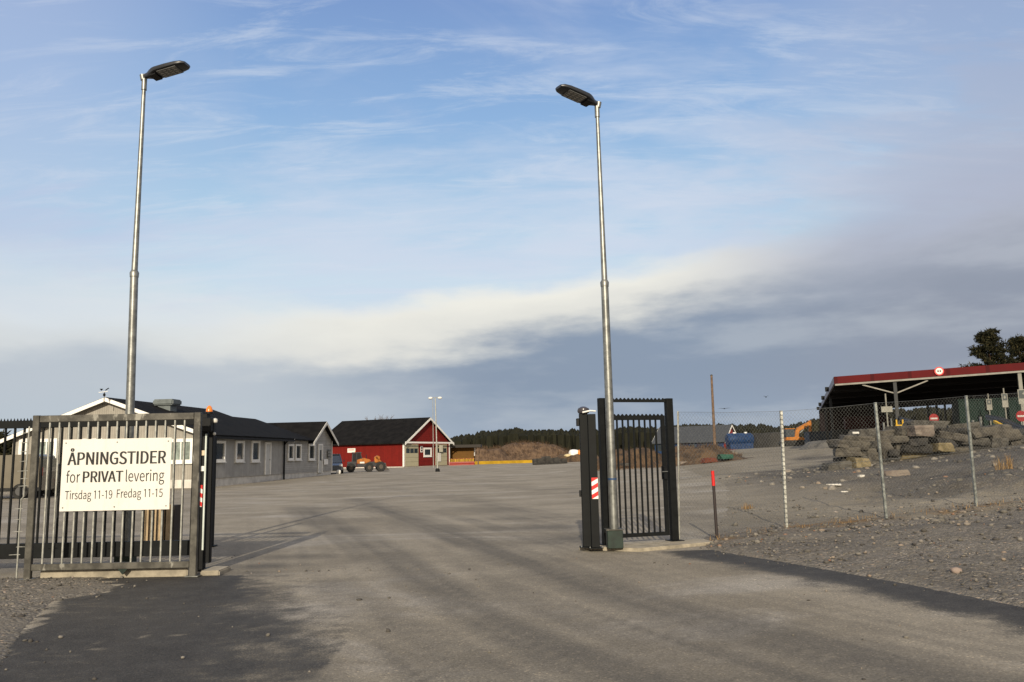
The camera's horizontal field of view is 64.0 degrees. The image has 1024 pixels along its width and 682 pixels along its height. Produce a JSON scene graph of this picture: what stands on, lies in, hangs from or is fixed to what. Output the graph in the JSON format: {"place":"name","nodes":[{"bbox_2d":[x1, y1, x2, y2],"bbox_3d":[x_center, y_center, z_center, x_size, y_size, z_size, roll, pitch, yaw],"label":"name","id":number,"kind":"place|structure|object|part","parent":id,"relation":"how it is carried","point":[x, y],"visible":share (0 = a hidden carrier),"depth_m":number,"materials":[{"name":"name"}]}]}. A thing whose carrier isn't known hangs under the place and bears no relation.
{"place":"outdoors","nodes":[
{"label":"outdoors","id":0,"kind":"place"},
{"bbox_2d":[0,454,55,498],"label":"parked van","id":1,"kind":"object","parent":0,"point":[7,473],"visible":0.47,"depth_m":37.08,"materials":[{"name":"white paint"}]},
{"bbox_2d":[144,504,180,540],"bbox_3d":[-5.929,3.164,13.852,0.600,0.800,0.400,-1,-8,0],"label":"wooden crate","id":2,"kind":"object","parent":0,"point":[167,520],"visible":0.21,"depth_m":13.73,"materials":[{"name":"brown wood"}]},
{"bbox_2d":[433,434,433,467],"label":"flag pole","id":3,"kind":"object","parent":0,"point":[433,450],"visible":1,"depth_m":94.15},
{"bbox_2d":[0,462,1023,681],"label":"yard asphalt","id":4,"kind":"structure","parent":0,"point":[707,616],"depth_m":8.37,"materials":[{"name":"grey asphalt"}]},
{"bbox_2d":[47,489,57,495],"bbox_3d":[-23.074,6.993,41.471,2.050,1.550,4.450,-2,-8,6],"label":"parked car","id":5,"kind":"object","parent":4,"relation":"on","point":[52,493],"visible":0.02,"depth_m":39.86,"materials":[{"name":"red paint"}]},
{"bbox_2d":[40,568,188,577],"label":"concrete beam","id":6,"kind":"structure","parent":4,"relation":"on","point":[151,572],"depth_m":10.91,"materials":[{"name":"beige concrete"}]},
{"bbox_2d":[114,60,189,561],"bbox_3d":[-5.656,-0.583,12.907,0.910,7.949,0.322,-3,-8,12],"label":"street lamp","id":7,"kind":"object","parent":4,"relation":"on","point":[163,70],"visible":0.86,"depth_m":13.01,"materials":[{"name":"metal"}]},
{"bbox_2d":[197,405,217,570],"bbox_3d":[-4.326,2.059,11.573,0.288,2.296,0.270,-1,-8,0],"label":"gate post","id":8,"kind":"object","parent":4,"relation":"on","point":[206,493],"visible":0.91,"depth_m":11.55,"materials":[{"name":"black metal"}]},
{"bbox_2d":[0,418,193,558],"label":"sliding gate","id":9,"kind":"structure","parent":8,"relation":"attached to","point":[8,550],"depth_m":11.77,"materials":[{"name":"black metal"}]},
{"bbox_2d":[212,436,217,546],"bbox_3d":[-5.417,2.704,14.783,0.200,1.949,0.200,-1,-8,0],"label":"gate post","id":10,"kind":"object","parent":4,"relation":"on","point":[213,545],"visible":0.34,"depth_m":14.78,"materials":[{"name":"black metal"}]},
{"bbox_2d":[200,566,230,575],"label":"concrete beam","id":11,"kind":"structure","parent":4,"relation":"on","point":[216,570],"depth_m":11.02,"materials":[{"name":"beige concrete"}]},
{"bbox_2d":[332,454,344,472],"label":"parked car","id":12,"kind":"object","parent":4,"relation":"on","point":[337,464],"visible":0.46,"depth_m":73.03,"materials":[{"name":"blue paint"}]},
{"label":"windows","id":13,"kind":"part","parent":12,"relation":"part of","materials":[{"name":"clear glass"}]},
{"bbox_2d":[346,451,388,471],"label":"wheel loader","id":14,"kind":"object","parent":4,"relation":"on","point":[367,464],"visible":0.98,"depth_m":77.96,"materials":[{"name":"orange metal"}]},
{"bbox_2d":[428,397,441,471],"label":"street lamp","id":15,"kind":"object","parent":4,"relation":"on","point":[437,469],"visible":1,"depth_m":72.52,"materials":[{"name":"grey metal"}]},
{"bbox_2d":[449,459,455,465],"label":"road barrier","id":16,"kind":"object","parent":4,"relation":"on","point":[451,463],"visible":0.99,"depth_m":115.67,"materials":[{"name":"red plastic"}]},
{"bbox_2d":[462,458,468,464],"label":"road barrier","id":17,"kind":"object","parent":4,"relation":"on","point":[465,463],"visible":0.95,"depth_m":115.68,"materials":[{"name":"red plastic"}]},
{"bbox_2d":[467,458,474,464],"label":"road barrier","id":18,"kind":"object","parent":4,"relation":"on","point":[472,462],"visible":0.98,"depth_m":115.69,"materials":[{"name":"red plastic"}]},
{"bbox_2d":[475,460,531,464],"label":"yellow kerb","id":19,"kind":"structure","parent":4,"relation":"on","point":[504,462],"depth_m":126.67,"materials":[{"name":"paint"}]},
{"bbox_2d":[0,528,1023,680],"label":"drive grit","id":20,"kind":"object","parent":4,"relation":"on","point":[387,629],"visible":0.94,"depth_m":10.07,"materials":[{"name":"gravel"}]},
{"bbox_2d":[0,443,1023,665],"bbox_3d":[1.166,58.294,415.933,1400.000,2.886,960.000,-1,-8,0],"label":"ground","id":21,"kind":"structure","parent":0,"point":[877,560],"depth_m":13.81,"materials":[{"name":"grey gravel"}]},
{"bbox_2d":[0,429,12,454],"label":"pine tree","id":22,"kind":"object","parent":21,"relation":"on","point":[9,444],"visible":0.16,"depth_m":61.05,"materials":[{"name":"green plant"}]},
{"bbox_2d":[13,426,29,577],"bbox_3d":[-6.578,2.152,10.996,0.260,2.000,0.022,-1,-8,0],"label":"spike rail","id":23,"kind":"object","parent":21,"relation":"on","point":[21,508],"visible":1,"depth_m":10.99,"materials":[{"name":"grey metal"}]},
{"bbox_2d":[19,412,202,579],"bbox_3d":[-5.335,2.062,10.985,2.360,2.165,0.140,-1,-8,0],"label":"barred fence panel","id":24,"kind":"object","parent":21,"relation":"on","point":[191,564],"visible":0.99,"depth_m":10.94,"materials":[{"name":"metal"}]},
{"bbox_2d":[59,438,171,510],"bbox_3d":[-5.303,1.784,10.966,1.464,0.949,0.010,-1,-8,0],"label":"opening hours sign","id":25,"kind":"object","parent":24,"relation":"attached to","point":[115,474],"visible":1,"depth_m":10.96,"materials":[{"name":"metal"}]},
{"bbox_2d":[0,397,338,487],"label":"office building","id":26,"kind":"structure","parent":21,"relation":"on","point":[250,450],"depth_m":53.76,"materials":[{"name":"wood"}]},
{"bbox_2d":[18,438,27,454],"bbox_3d":[-29.110,6.538,48.744,0.523,1.453,0.078,-2,-8,6],"label":"window","id":27,"kind":"structure","parent":26,"relation":"in","point":[20,440],"depth_m":48.75,"materials":[{"name":"white glass"}]},
{"bbox_2d":[39,438,57,461],"bbox_3d":[-27.621,6.517,48.588,1.342,1.448,0.078,-2,-8,6],"label":"window","id":28,"kind":"structure","parent":26,"relation":"in","point":[55,439],"depth_m":48.59,"materials":[{"name":"white paint"}]},
{"bbox_2d":[153,399,181,411],"bbox_3d":[-22.079,4.444,52.451,1.360,1.380,1.200,-2,-8,6],"label":"roof ventilator","id":29,"kind":"object","parent":26,"relation":"on","point":[170,404],"visible":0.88,"depth_m":52.06,"materials":[{"name":"grey metal"}]},
{"bbox_2d":[171,438,192,463],"bbox_3d":[-19.288,6.422,47.689,1.625,1.472,0.128,-2,-8,6],"label":"window","id":30,"kind":"structure","parent":26,"relation":"in","point":[189,441],"depth_m":47.71,"materials":[{"name":"white paint"}]},
{"bbox_2d":[216,441,226,462],"bbox_3d":[-17.608,6.682,49.474,0.138,1.317,1.479,-2,-8,6],"label":"window","id":31,"kind":"structure","parent":26,"relation":"in","point":[221,445],"depth_m":49.66,"materials":[{"name":"white glass"}]},
{"bbox_2d":[234,440,244,462],"bbox_3d":[-17.320,7.048,52.194,0.138,1.386,1.336,-2,-8,6],"label":"window","id":32,"kind":"structure","parent":26,"relation":"in","point":[239,445],"depth_m":52.24,"materials":[{"name":"white paint"}]},
{"bbox_2d":[250,440,260,462],"bbox_3d":[-17.059,7.371,54.600,0.138,1.448,1.400,-2,-8,6],"label":"window","id":33,"kind":"structure","parent":26,"relation":"in","point":[255,445],"depth_m":54.62,"materials":[{"name":"white paint"}]},
{"bbox_2d":[264,442,271,474],"bbox_3d":[-16.857,8.116,56.624,0.098,2.218,1.012,-2,-8,6],"label":"door","id":34,"kind":"structure","parent":26,"relation":"in","point":[268,445],"depth_m":56.60,"materials":[{"name":"grey paint"}]},
{"bbox_2d":[287,444,294,460],"bbox_3d":[-16.400,8.275,60.842,0.138,1.231,1.241,-2,-8,6],"label":"window","id":35,"kind":"structure","parent":26,"relation":"in","point":[290,448],"depth_m":60.83,"materials":[{"name":"white paint"}]},
{"bbox_2d":[295,444,302,460],"bbox_3d":[-16.238,8.481,62.359,0.138,1.260,1.299,-2,-8,6],"label":"window","id":36,"kind":"structure","parent":26,"relation":"in","point":[298,447],"depth_m":62.44,"materials":[{"name":"white paint"}]},
{"bbox_2d":[308,444,315,460],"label":"window","id":37,"kind":"structure","parent":26,"relation":"in","point":[311,447],"depth_m":65.26,"materials":[{"name":"white paint"}]},
{"bbox_2d":[318,444,322,472],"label":"door","id":38,"kind":"structure","parent":26,"relation":"in","point":[320,446],"depth_m":67.27,"materials":[{"name":"grey paint"}]},
{"bbox_2d":[332,417,453,467],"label":"red garage","id":39,"kind":"structure","parent":21,"relation":"on","point":[391,443],"depth_m":113.36,"materials":[{"name":"wood"}]},
{"bbox_2d":[347,448,354,452],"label":"wall sign","id":40,"kind":"object","parent":39,"relation":"attached to","point":[350,450],"visible":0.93,"depth_m":112.63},
{"bbox_2d":[405,444,418,466],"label":"garage door","id":41,"kind":"structure","parent":39,"relation":"in","point":[411,450],"depth_m":110.58,"materials":[{"name":"beige"}]},
{"bbox_2d":[424,448,431,456],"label":"window","id":42,"kind":"structure","parent":39,"relation":"in","point":[427,451],"depth_m":114.46,"materials":[{"name":"white paint"}]},
{"bbox_2d":[435,444,446,464],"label":"garage door","id":43,"kind":"structure","parent":39,"relation":"in","point":[443,461],"depth_m":118.13,"materials":[{"name":"beige"}]},
{"bbox_2d":[450,444,481,463],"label":"flat roofed shed","id":44,"kind":"structure","parent":21,"relation":"on","point":[458,452],"depth_m":122.83,"materials":[{"name":"brown wood"}]},
{"bbox_2d":[475,448,511,460],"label":"earth mound","id":45,"kind":"object","parent":21,"relation":"on","point":[488,455],"visible":0.26,"depth_m":142.69,"materials":[{"name":"brown soil"}]},
{"bbox_2d":[475,439,568,460],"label":"bare scrub","id":46,"kind":"object","parent":21,"relation":"on","point":[525,441],"visible":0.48,"depth_m":146.03,"materials":[{"name":"brown plant"}]},
{"bbox_2d":[501,442,568,459],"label":"earth mound","id":47,"kind":"object","parent":21,"relation":"on","point":[533,454],"visible":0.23,"depth_m":145.95,"materials":[{"name":"brown soil"}]},
{"bbox_2d":[532,458,542,464],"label":"stone block","id":48,"kind":"object","parent":21,"relation":"on","point":[539,461],"depth_m":84.69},
{"bbox_2d":[541,456,550,464],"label":"stone block","id":49,"kind":"object","parent":21,"relation":"on","point":[546,459],"depth_m":84.89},
{"bbox_2d":[550,457,558,463],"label":"stone block","id":50,"kind":"object","parent":21,"relation":"on","point":[555,460],"depth_m":85.02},
{"bbox_2d":[559,458,566,463],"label":"stone block","id":51,"kind":"object","parent":21,"relation":"on","point":[562,460],"depth_m":85.29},
{"bbox_2d":[557,454,598,461],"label":"earth mound","id":52,"kind":"object","parent":21,"relation":"on","point":[574,458],"visible":0.23,"depth_m":93.19,"materials":[{"name":"brown soil"}]},
{"bbox_2d":[569,449,577,454],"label":"tarpaulin bundle","id":53,"kind":"object","parent":52,"relation":"on","point":[573,451],"visible":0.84,"depth_m":93.63,"materials":[{"name":"white plastic"}]},
{"bbox_2d":[597,447,660,468],"bbox_3d":[9.262,9.166,63.315,9.200,1.849,8.050,-1,-8,0],"label":"earth mound","id":54,"kind":"object","parent":21,"relation":"on","point":[632,455],"visible":0.12,"depth_m":61.95,"materials":[{"name":"brown soil"}]},
{"bbox_2d":[579,539,712,551],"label":"concrete slab","id":55,"kind":"structure","parent":21,"relation":"on","point":[644,545],"depth_m":12.98,"materials":[{"name":"grey concrete"}]},
{"bbox_2d":[576,406,595,547],"bbox_3d":[1.197,2.135,12.962,0.311,2.200,0.258,-1,-8,0],"label":"gate post","id":56,"kind":"object","parent":55,"relation":"on","point":[581,423],"visible":0.99,"depth_m":12.92,"materials":[{"name":"metal"}]},
{"bbox_2d":[555,84,623,548],"bbox_3d":[1.238,-0.468,13.040,0.996,7.375,0.365,3,-9,-27],"label":"street lamp","id":57,"kind":"object","parent":55,"relation":"on","point":[614,535],"visible":1,"depth_m":13.06,"materials":[{"name":"metal"}]},
{"bbox_2d":[587,414,603,548],"bbox_3d":[1.276,2.183,12.838,0.225,2.068,0.225,-1,-8,0],"label":"gate post","id":58,"kind":"object","parent":55,"relation":"on","point":[593,483],"visible":1,"depth_m":12.77,"materials":[{"name":"metal"}]},
{"bbox_2d":[597,398,684,545],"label":"wicket gate","id":59,"kind":"structure","parent":55,"relation":"on","point":[668,469],"depth_m":13.50,"materials":[{"name":"metal"}]},
{"bbox_2d":[597,441,743,470],"bbox_3d":[12.026,8.546,61.398,12.660,2.089,8.458,-1,-8,0],"label":"dead scrub","id":60,"kind":"object","parent":21,"relation":"on","point":[715,445],"visible":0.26,"depth_m":59.68,"materials":[{"name":"brown plant"}]},
{"bbox_2d":[652,425,734,453],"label":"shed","id":61,"kind":"structure","parent":21,"relation":"on","point":[719,438],"depth_m":130.58,"materials":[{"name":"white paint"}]},
{"bbox_2d":[450,406,952,455],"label":"wood","id":62,"kind":"object","parent":21,"relation":"on","point":[569,440],"visible":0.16,"depth_m":248.37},
{"bbox_2d":[649,445,753,467],"bbox_3d":[13.384,8.429,59.368,10.062,1.797,9.200,-1,-8,0],"label":"earth mound","id":63,"kind":"object","parent":21,"relation":"on","point":[694,460],"visible":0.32,"depth_m":57.27,"materials":[{"name":"brown soil"}]},
{"bbox_2d":[700,457,716,462],"bbox_3d":[13.525,8.200,56.361,1.168,0.379,0.634,3,-9,-26],"label":"scrap metal","id":64,"kind":"object","parent":63,"relation":"on","point":[704,460],"visible":0.9,"depth_m":56.08,"materials":[{"name":"red metal"}]},
{"bbox_2d":[717,454,732,458],"bbox_3d":[14.654,7.964,56.401,0.993,0.340,0.615,1,-8,-16],"label":"tarpaulin scrap","id":65,"kind":"object","parent":63,"relation":"on","point":[728,456],"visible":0.98,"depth_m":56.16,"materials":[{"name":"green plastic"}]},
{"bbox_2d":[710,374,715,444],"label":"utility pole","id":66,"kind":"object","parent":21,"relation":"on","point":[712,402],"visible":0.87,"depth_m":81.67,"materials":[{"name":"brown wood"}]},
{"bbox_2d":[711,471,717,537],"bbox_3d":[3.472,2.806,14.037,0.071,1.153,0.058,-1,-8,0],"label":"marker stake","id":67,"kind":"object","parent":21,"relation":"on","point":[714,502],"visible":0.88,"depth_m":14.02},
{"bbox_2d":[725,432,753,448],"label":"blue tank","id":68,"kind":"object","parent":21,"relation":"on","point":[743,438],"visible":0.81,"depth_m":118.20,"materials":[{"name":"paint"}]},
{"bbox_2d":[753,432,785,447],"bbox_3d":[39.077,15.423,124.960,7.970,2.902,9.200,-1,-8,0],"label":"waste container","id":69,"kind":"object","parent":21,"relation":"on","point":[768,438],"visible":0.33,"depth_m":122.06,"materials":[{"name":"grey metal"}]},
{"bbox_2d":[778,420,811,445],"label":"excavator","id":70,"kind":"object","parent":21,"relation":"on","point":[787,435],"visible":0.58,"depth_m":104.24,"materials":[{"name":"orange metal"}]},
{"bbox_2d":[803,431,831,443],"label":"waste container","id":71,"kind":"object","parent":21,"relation":"on","point":[820,434],"visible":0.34,"depth_m":90.53,"materials":[{"name":"black metal"}]},
{"bbox_2d":[799,439,839,449],"bbox_3d":[24.803,7.766,61.448,7.130,1.077,11.500,-1,-8,0],"label":"spoil heap","id":72,"kind":"object","parent":21,"relation":"on","point":[813,445],"visible":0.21,"depth_m":60.46,"materials":[{"name":"grey gravel"}]},
{"bbox_2d":[834,429,851,438],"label":"waste container","id":73,"kind":"object","parent":21,"relation":"on","point":[842,432],"visible":0.07,"depth_m":78.66,"materials":[{"name":"black metal"}]},
{"bbox_2d":[677,392,1023,539],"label":"chain link fence","id":74,"kind":"object","parent":21,"relation":"on","point":[882,472],"visible":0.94,"depth_m":15.45,"materials":[{"name":"metal"}]},
{"bbox_2d":[706,469,1023,603],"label":"verge stones","id":75,"kind":"object","parent":21,"relation":"on","point":[940,517],"visible":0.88,"depth_m":14.09,"materials":[{"name":"grey stone"}]},
{"bbox_2d":[710,499,1022,540],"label":"dry grass","id":76,"kind":"structure","parent":21,"relation":"on","point":[867,518],"depth_m":15.50,"materials":[{"name":"beige plant"}]},
{"bbox_2d":[843,415,890,430],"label":"waste container","id":77,"kind":"object","parent":21,"relation":"on","point":[870,421],"visible":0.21,"depth_m":82.56,"materials":[{"name":"grey metal"}]},
{"bbox_2d":[715,446,1023,498],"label":"bank stones","id":78,"kind":"object","parent":21,"relation":"on","point":[854,471],"visible":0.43,"depth_m":29.59,"materials":[{"name":"grey stone"}]},
{"bbox_2d":[881,394,892,426],"bbox_3d":[22.820,4.751,49.795,0.636,3.106,0.115,-2,-8,9],"label":"info sign","id":79,"kind":"object","parent":21,"relation":"on","point":[887,409],"visible":0.65,"depth_m":49.83,"materials":[{"name":"grey metal"}]},
{"bbox_2d":[877,470,909,475],"bbox_3d":[12.409,4.318,26.613,0.880,0.268,0.486,-1,-8,-4],"label":"stone","id":80,"kind":"object","parent":21,"relation":"on","point":[893,473],"visible":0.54,"depth_m":26.41,"materials":[{"name":"beige stone"}]},
{"bbox_2d":[883,416,912,429],"bbox_3d":[26.201,5.701,53.692,1.466,2.023,8.218,-1,-8,2],"label":"guard rail","id":81,"kind":"object","parent":21,"relation":"on","point":[901,419],"visible":0.37,"depth_m":56.67,"materials":[{"name":"grey metal"}]},
{"bbox_2d":[817,363,1023,439],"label":"open shelter","id":82,"kind":"object","parent":21,"relation":"on","point":[896,388],"visible":0.62,"depth_m":68.06,"materials":[{"name":"red metal"}]},
{"bbox_2d":[934,367,943,374],"bbox_3d":[29.343,2.067,56.273,0.600,0.600,0.032,-4,-8,19],"label":"round speed sign","id":83,"kind":"object","parent":82,"relation":"attached to","point":[938,370],"visible":1,"depth_m":56.27,"materials":[{"name":"white metal"}]},
{"bbox_2d":[821,420,1023,470],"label":"boulder wall","id":84,"kind":"structure","parent":21,"relation":"on","point":[847,460],"depth_m":34.85,"materials":[{"name":"grey stone"}]},
{"bbox_2d":[929,414,938,420],"bbox_3d":[24.096,4.842,46.733,0.540,1.380,0.079,-1,-8,0],"label":"no entry sign","id":85,"kind":"object","parent":21,"relation":"on","point":[934,417],"visible":0.62,"depth_m":46.76,"materials":[{"name":"metal"}]},
{"bbox_2d":[951,397,1020,425],"bbox_3d":[34.398,5.422,57.710,5.580,2.695,2.440,-4,-8,19],"label":"waste container","id":86,"kind":"object","parent":21,"relation":"on","point":[958,409],"visible":0.34,"depth_m":57.10,"materials":[{"name":"metal"}]},
{"bbox_2d":[957,327,1020,366],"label":"pine tree","id":87,"kind":"object","parent":21,"relation":"on","point":[989,338],"visible":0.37,"depth_m":117.97,"materials":[{"name":"green plant"}]},
{"bbox_2d":[986,394,992,424],"bbox_3d":[33.133,5.168,56.770,0.350,3.045,0.129,-2,-8,9],"label":"info sign","id":88,"kind":"object","parent":21,"relation":"on","point":[989,401],"visible":0.71,"depth_m":56.83,"materials":[{"name":"grey metal"}]},
{"bbox_2d":[956,425,1023,445],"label":"spoil heap","id":89,"kind":"object","parent":21,"relation":"on","point":[1021,429],"depth_m":39.70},
{"bbox_2d":[987,456,1005,469],"bbox_3d":[12.930,3.248,21.772,0.505,0.487,0.292,-7,-10,34],"label":"weed clump","id":90,"kind":"object","parent":21,"relation":"on","point":[999,466],"visible":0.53,"depth_m":21.74,"materials":[{"name":"beige plant"}]},
{"bbox_2d":[971,414,1023,427],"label":"guard rail","id":91,"kind":"object","parent":21,"relation":"on","point":[1014,424],"visible":0.41,"depth_m":44.24,"materials":[{"name":"grey metal"}]},
{"bbox_2d":[1001,388,1008,418],"bbox_3d":[32.443,4.686,53.810,0.356,3.181,0.129,-2,-8,9],"label":"info sign","id":92,"kind":"object","parent":21,"relation":"on","point":[1004,398],"visible":0.84,"depth_m":53.86,"materials":[{"name":"grey metal"}]},
{"bbox_2d":[1004,454,1013,468],"bbox_3d":[13.557,3.253,22.319,0.339,0.494,0.369,-1,-8,0],"label":"weed clump","id":93,"kind":"object","parent":21,"relation":"on","point":[1008,463],"visible":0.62,"depth_m":22.30,"materials":[{"name":"beige plant"}]},
{"bbox_2d":[1001,333,1023,362],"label":"pine tree","id":94,"kind":"object","parent":21,"relation":"on","point":[1016,348],"visible":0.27,"depth_m":122.25,"materials":[{"name":"green plant"}]},
{"bbox_2d":[1016,411,1023,424],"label":"no entry sign","id":95,"kind":"object","parent":21,"relation":"on","point":[1019,414],"visible":0.75,"depth_m":45.77,"materials":[{"name":"metal"}]},
{"bbox_2d":[1017,389,1023,403],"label":"info sign","id":96,"kind":"object","parent":21,"relation":"on","point":[1019,392],"visible":0.86,"depth_m":47.45,"materials":[{"name":"grey metal"}]},
{"bbox_2d":[0,0,1023,437],"label":"sky","id":97,"kind":"structure","parent":0,"point":[351,210],"materials":[{"name":"blue"}]}
]}

